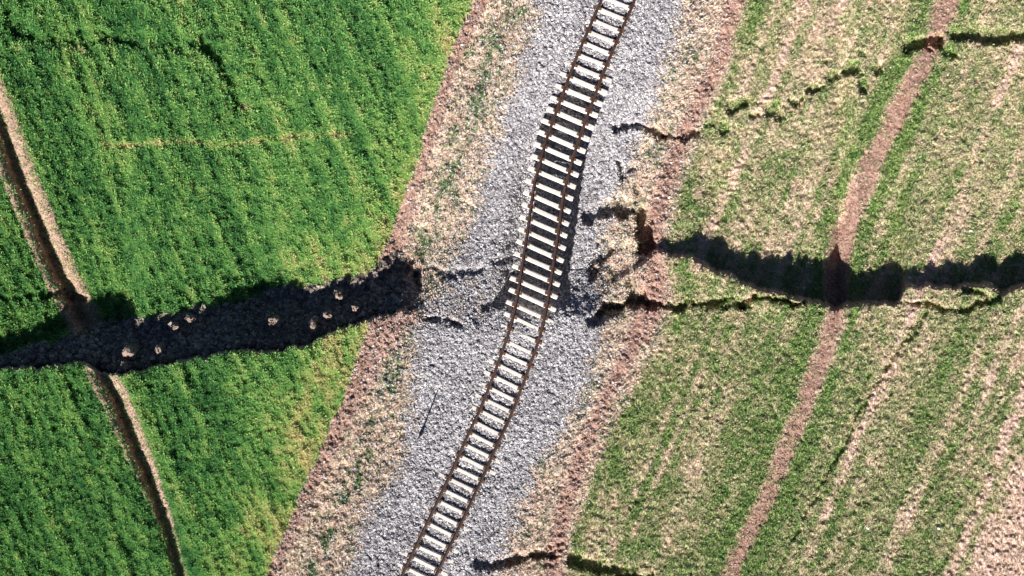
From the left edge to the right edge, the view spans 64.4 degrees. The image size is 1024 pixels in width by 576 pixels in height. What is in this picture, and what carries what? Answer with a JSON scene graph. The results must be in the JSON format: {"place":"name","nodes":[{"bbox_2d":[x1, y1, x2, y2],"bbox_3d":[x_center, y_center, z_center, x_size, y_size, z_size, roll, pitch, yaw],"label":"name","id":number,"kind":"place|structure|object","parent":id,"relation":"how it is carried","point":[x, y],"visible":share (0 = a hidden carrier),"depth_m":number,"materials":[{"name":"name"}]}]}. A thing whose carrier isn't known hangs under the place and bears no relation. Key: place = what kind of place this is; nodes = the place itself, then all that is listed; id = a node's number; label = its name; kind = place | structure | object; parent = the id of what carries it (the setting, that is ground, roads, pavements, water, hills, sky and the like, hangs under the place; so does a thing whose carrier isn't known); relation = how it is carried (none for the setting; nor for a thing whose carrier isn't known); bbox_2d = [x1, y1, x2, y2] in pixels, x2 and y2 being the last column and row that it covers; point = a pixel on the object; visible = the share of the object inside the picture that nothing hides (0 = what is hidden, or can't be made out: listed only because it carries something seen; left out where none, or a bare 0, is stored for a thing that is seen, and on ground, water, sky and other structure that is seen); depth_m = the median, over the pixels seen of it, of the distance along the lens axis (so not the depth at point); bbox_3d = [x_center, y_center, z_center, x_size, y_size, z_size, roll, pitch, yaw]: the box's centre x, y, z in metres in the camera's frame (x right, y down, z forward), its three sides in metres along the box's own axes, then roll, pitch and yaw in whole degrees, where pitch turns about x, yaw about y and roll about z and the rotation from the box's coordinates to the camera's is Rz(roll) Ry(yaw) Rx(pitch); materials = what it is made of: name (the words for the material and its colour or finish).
{"place":"outdoors","nodes":[
{"label":"outdoors","id":0,"kind":"place"},
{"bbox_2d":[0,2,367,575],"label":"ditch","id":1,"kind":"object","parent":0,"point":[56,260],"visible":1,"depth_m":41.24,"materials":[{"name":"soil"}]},
{"bbox_2d":[0,0,1020,575],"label":"earth crumbs","id":2,"kind":"object","parent":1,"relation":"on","point":[660,196],"visible":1,"depth_m":40.64,"materials":[{"name":"brown soil"}]},
{"bbox_2d":[0,305,401,373],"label":"rift floor","id":3,"kind":"structure","parent":0,"point":[214,351],"depth_m":41.06,"materials":[{"name":"soil"}]},
{"bbox_2d":[121,361,127,370],"bbox_3d":[-19.363,3.901,40.641,0.338,0.373,0.544,-7,90,0],"label":"earth clod","id":4,"kind":"object","parent":3,"relation":"on","point":[124,366],"visible":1,"depth_m":40.53,"materials":[{"name":"soil"}]},
{"bbox_2d":[0,251,407,371],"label":"rift rubble","id":5,"kind":"object","parent":3,"relation":"on","point":[245,324],"visible":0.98,"depth_m":41.62,"materials":[{"name":"black soil"}]},
{"bbox_2d":[122,345,136,358],"bbox_3d":[-19.262,3.246,40.897,0.682,0.544,0.702,9,90,0],"label":"earth clod","id":6,"kind":"object","parent":5,"relation":"on","point":[129,351],"visible":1,"depth_m":40.80,"materials":[{"name":"brown soil"}]},
{"bbox_2d":[155,346,162,353],"bbox_3d":[-17.750,3.108,40.848,0.284,0.354,0.451,0,90,0],"label":"earth clod","id":7,"kind":"object","parent":5,"relation":"on","point":[159,349],"visible":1,"depth_m":40.76,"materials":[{"name":"brown soil"}]},
{"bbox_2d":[170,323,178,330],"bbox_3d":[-17.225,1.973,41.459,0.422,0.328,0.322,-28,90,0],"label":"earth clod","id":8,"kind":"object","parent":5,"relation":"on","point":[174,327],"visible":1,"depth_m":41.37,"materials":[{"name":"brown soil"}]},
{"bbox_2d":[186,316,193,321],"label":"earth clod","id":9,"kind":"object","parent":5,"relation":"on","point":[189,318],"visible":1,"depth_m":41.57,"materials":[{"name":"brown soil"}]},
{"bbox_2d":[268,316,277,326],"bbox_3d":[-12.125,1.690,41.264,0.566,0.524,0.509,7,90,0],"label":"earth clod","id":10,"kind":"object","parent":5,"relation":"on","point":[272,321],"visible":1,"depth_m":41.10,"materials":[{"name":"brown soil"}]},
{"bbox_2d":[310,316,317,331],"bbox_3d":[-9.967,1.806,40.819,0.375,0.461,0.834,4,90,0],"label":"earth clod","id":11,"kind":"object","parent":5,"relation":"on","point":[313,325],"visible":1,"depth_m":40.75,"materials":[{"name":"brown soil"}]},
{"bbox_2d":[323,312,331,317],"bbox_3d":[-9.299,1.381,41.018,0.450,0.351,0.307,11,90,0],"label":"earth clod","id":12,"kind":"object","parent":5,"relation":"on","point":[327,315],"visible":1,"depth_m":40.92,"materials":[{"name":"brown soil"}]},
{"bbox_2d":[335,290,342,299],"bbox_3d":[-8.831,0.360,41.421,0.438,0.404,0.518,2,90,0],"label":"earth clod","id":13,"kind":"object","parent":5,"relation":"on","point":[338,296],"visible":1,"depth_m":41.33,"materials":[{"name":"brown soil"}]},
{"bbox_2d":[351,305,358,310],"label":"earth clod","id":14,"kind":"object","parent":5,"relation":"on","point":[354,308],"visible":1,"depth_m":40.81,"materials":[{"name":"brown soil"}]},
{"bbox_2d":[0,0,473,575],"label":"crop field","id":15,"kind":"structure","parent":0,"point":[158,54],"depth_m":41.19,"materials":[{"name":"plant"}]},
{"bbox_2d":[270,0,732,575],"bbox_3d":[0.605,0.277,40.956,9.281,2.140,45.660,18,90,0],"label":"gravel bed","id":16,"kind":"object","parent":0,"point":[663,27],"visible":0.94,"depth_m":40.19,"materials":[{"name":"grey gravel"}]},
{"bbox_2d":[392,0,635,575],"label":"railway track","id":17,"kind":"structure","parent":16,"relation":"on","point":[537,171],"depth_m":40.00,"materials":[{"name":"concrete"}]},
{"bbox_2d":[267,0,747,575],"bbox_3d":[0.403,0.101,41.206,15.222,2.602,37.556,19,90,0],"label":"dry grass","id":18,"kind":"structure","parent":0,"point":[445,242],"depth_m":40.34,"materials":[{"name":"beige plant"}]},
{"bbox_2d":[567,0,1023,575],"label":"meadow field","id":19,"kind":"structure","parent":0,"point":[857,284],"depth_m":40.34,"materials":[{"name":"green plant"}]},
{"bbox_2d":[721,0,958,575],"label":"dirt path","id":20,"kind":"structure","parent":0,"point":[852,227],"depth_m":40.76,"materials":[{"name":"soil"}]}
]}

